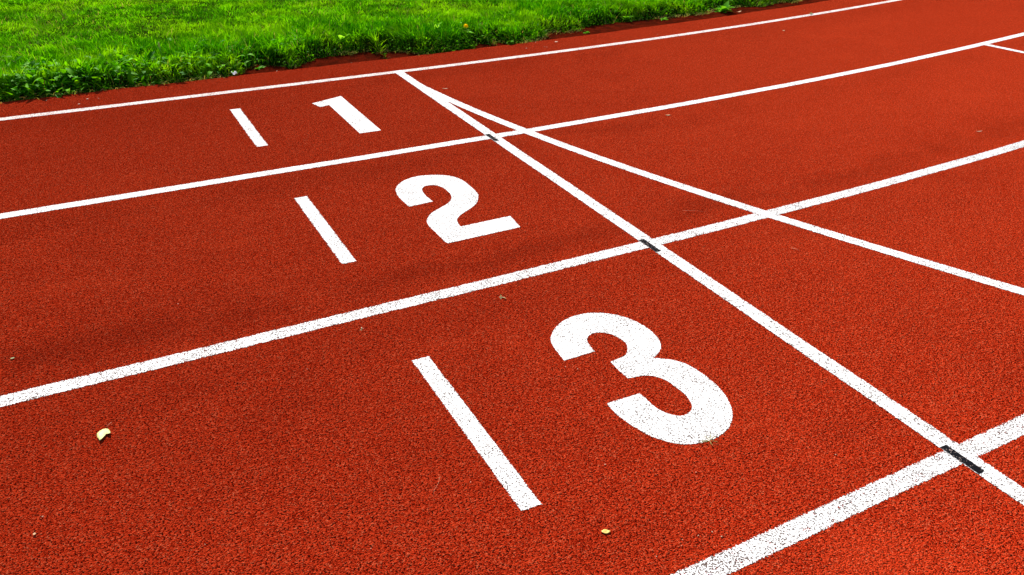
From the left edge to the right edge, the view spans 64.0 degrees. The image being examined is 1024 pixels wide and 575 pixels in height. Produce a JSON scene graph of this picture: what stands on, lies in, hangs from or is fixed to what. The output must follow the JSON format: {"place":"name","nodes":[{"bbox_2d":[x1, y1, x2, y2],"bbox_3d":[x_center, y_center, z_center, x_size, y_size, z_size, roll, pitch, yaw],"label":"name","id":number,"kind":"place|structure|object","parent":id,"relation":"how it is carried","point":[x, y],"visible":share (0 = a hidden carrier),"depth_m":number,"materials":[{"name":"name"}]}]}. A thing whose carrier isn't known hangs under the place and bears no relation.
{"place":"outdoors","nodes":[
{"label":"outdoors","id":0,"kind":"place"},
{"bbox_2d":[0,0,794,101],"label":"turf bank","id":1,"kind":"structure","parent":0,"point":[325,45],"depth_m":5.42,"materials":[{"name":"plant"}]},
{"bbox_2d":[9,76,33,85],"bbox_3d":[-2.541,-1.070,4.243,0.112,0.042,0.114,8,31,13],"label":"broadleaf weed","id":2,"kind":"object","parent":1,"relation":"on","point":[19,79],"visible":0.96,"depth_m":4.24,"materials":[{"name":"green plant"}]},
{"bbox_2d":[58,73,79,81],"bbox_3d":[-2.349,-1.124,4.342,0.146,0.049,0.148,-14,33,-24],"label":"broadleaf weed","id":3,"kind":"object","parent":1,"relation":"on","point":[65,78],"visible":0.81,"depth_m":4.31,"materials":[{"name":"green plant"}]},
{"bbox_2d":[108,70,137,78],"bbox_3d":[-2.121,-1.160,4.460,0.168,0.042,0.159,-14,33,-24],"label":"broadleaf weed","id":4,"kind":"object","parent":1,"relation":"on","point":[128,72],"visible":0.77,"depth_m":4.43,"materials":[{"name":"green plant"}]},
{"bbox_2d":[179,47,197,58],"bbox_3d":[-1.846,-1.327,4.674,0.141,0.060,0.157,-14,33,-24],"label":"broadleaf weed","id":5,"kind":"object","parent":1,"relation":"on","point":[190,52],"visible":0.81,"depth_m":4.70,"materials":[{"name":"green plant"}]},
{"bbox_2d":[0,0,760,101],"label":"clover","id":6,"kind":"object","parent":1,"relation":"on","point":[406,46],"visible":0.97,"depth_m":5.14,"materials":[{"name":"green plant"}]},
{"bbox_2d":[0,0,764,100],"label":"leafy ground cover","id":7,"kind":"object","parent":1,"relation":"on","point":[70,70],"visible":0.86,"depth_m":4.43,"materials":[{"name":"green plant"}]},
{"bbox_2d":[458,24,471,33],"bbox_3d":[-0.298,-1.680,5.345,0.127,0.075,0.132,10,31,15],"label":"dandelion","id":8,"kind":"object","parent":1,"relation":"on","point":[466,26],"visible":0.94,"depth_m":5.33,"materials":[{"name":"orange plant"}]},
{"bbox_2d":[622,15,632,21],"bbox_3d":[0.847,-1.996,6.061,0.103,0.044,0.110,12,32,19],"label":"broadleaf weed","id":9,"kind":"object","parent":1,"relation":"on","point":[627,17],"visible":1,"depth_m":6.05,"materials":[{"name":"green plant"}]},
{"bbox_2d":[0,0,1023,574],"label":"running track","id":10,"kind":"structure","parent":0,"point":[336,450],"depth_m":2.47,"materials":[{"name":"red rubber"}]},
{"bbox_2d":[97,423,109,440],"bbox_3d":[-0.967,0.341,1.941,0.031,0.007,0.071,-10,32,-18],"label":"fallen leaf","id":11,"kind":"object","parent":10,"relation":"on","point":[102,433],"visible":1,"depth_m":1.94,"materials":[{"name":"beige plant"}]},
{"bbox_2d":[230,108,267,146],"bbox_3d":[-1.242,-0.758,3.856,0.054,0.001,0.592,-14,33,-24],"label":"lane bar","id":12,"kind":"object","parent":10,"relation":"on","point":[246,124],"visible":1,"depth_m":3.84,"materials":[{"name":"white paint"}]},
{"bbox_2d":[295,196,355,263],"bbox_3d":[-0.675,-0.215,2.926,0.054,0.001,0.600,-14,33,-24],"label":"lane bar","id":13,"kind":"object","parent":10,"relation":"on","point":[332,240],"visible":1,"depth_m":2.90,"materials":[{"name":"white paint"}]},
{"bbox_2d":[312,96,379,132],"bbox_3d":[-0.830,-0.851,4.030,0.179,0.001,0.606,-14,33,-24],"label":"painted numeral","id":14,"kind":"object","parent":10,"relation":"on","point":[353,117],"visible":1,"depth_m":4.03,"materials":[{"name":"white paint"}]},
{"bbox_2d":[0,0,898,120],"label":"lane line","id":15,"kind":"object","parent":10,"relation":"on","point":[223,92],"visible":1,"depth_m":4.74,"materials":[{"name":"white paint"}]},
{"bbox_2d":[396,175,519,242],"bbox_3d":[-0.236,-0.321,3.123,0.312,0.001,0.615,-14,33,-24],"label":"painted numeral","id":16,"kind":"object","parent":10,"relation":"on","point":[443,224],"visible":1,"depth_m":3.09,"materials":[{"name":"white paint"}]},
{"bbox_2d":[412,356,540,510],"bbox_3d":[-0.104,0.331,1.990,0.054,0.001,0.629,-14,33,-24],"label":"lane bar","id":17,"kind":"object","parent":10,"relation":"on","point":[505,473],"visible":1,"depth_m":1.95,"materials":[{"name":"white paint"}]},
{"bbox_2d":[0,140,1023,406],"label":"lane line","id":18,"kind":"object","parent":10,"relation":"on","point":[210,350],"visible":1,"depth_m":2.52,"materials":[{"name":"white paint"}]},
{"bbox_2d":[0,32,1023,218],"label":"lane line","id":19,"kind":"object","parent":10,"relation":"on","point":[168,189],"visible":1,"depth_m":3.67,"materials":[{"name":"white paint"}]},
{"bbox_2d":[550,313,732,443],"bbox_3d":[0.333,0.223,2.192,0.308,0.001,0.628,-14,33,-24],"label":"painted numeral","id":20,"kind":"object","parent":10,"relation":"on","point":[707,415],"visible":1,"depth_m":2.17,"materials":[{"name":"white paint"}]},
{"bbox_2d":[393,70,1023,504],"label":"finish line","id":21,"kind":"object","parent":10,"relation":"on","point":[997,478],"visible":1,"depth_m":2.40,"materials":[{"name":"white paint"}]},
{"bbox_2d":[485,134,498,140],"bbox_3d":[-0.092,-0.690,3.768,0.024,0.001,0.105,-14,33,-24],"label":"finish tick","id":22,"kind":"object","parent":21,"relation":"on","point":[491,137],"visible":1,"depth_m":3.77,"materials":[{"name":"black paint"}]},
{"bbox_2d":[639,239,660,251],"bbox_3d":[0.477,-0.146,2.836,0.024,0.001,0.105,-14,33,-24],"label":"finish tick","id":23,"kind":"object","parent":21,"relation":"on","point":[649,245],"visible":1,"depth_m":2.83,"materials":[{"name":"black paint"}]},
{"bbox_2d":[941,445,983,473],"bbox_3d":[1.046,0.398,1.904,0.024,0.001,0.105,-14,33,-24],"label":"finish tick","id":24,"kind":"object","parent":21,"relation":"on","point":[963,459],"visible":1,"depth_m":1.90,"materials":[{"name":"black paint"}]},
{"bbox_2d":[422,84,1023,294],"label":"curved start line","id":25,"kind":"object","parent":10,"relation":"on","point":[939,266],"visible":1,"depth_m":3.11,"materials":[{"name":"white paint"}]},
{"bbox_2d":[670,413,1023,574],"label":"lane line","id":26,"kind":"object","parent":10,"relation":"on","point":[782,538],"visible":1,"depth_m":1.77,"materials":[{"name":"white paint"}]},
{"bbox_2d":[982,44,1023,52],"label":"stagger line","id":27,"kind":"object","parent":10,"relation":"on","point":[1003,47],"visible":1,"depth_m":5.42,"materials":[{"name":"white paint"}]},
{"label":"ground","id":28,"kind":"structure","parent":0,"visible":0},
{"bbox_2d":[196,0,827,80],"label":"gutter strip","id":29,"kind":"object","parent":28,"relation":"on","point":[361,56],"visible":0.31,"depth_m":5.69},
{"bbox_2d":[714,0,735,12],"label":"broadleaf weed","id":30,"kind":"object","parent":29,"relation":"on","point":[725,7],"visible":1,"depth_m":6.37,"materials":[{"name":"green plant"}]}
]}

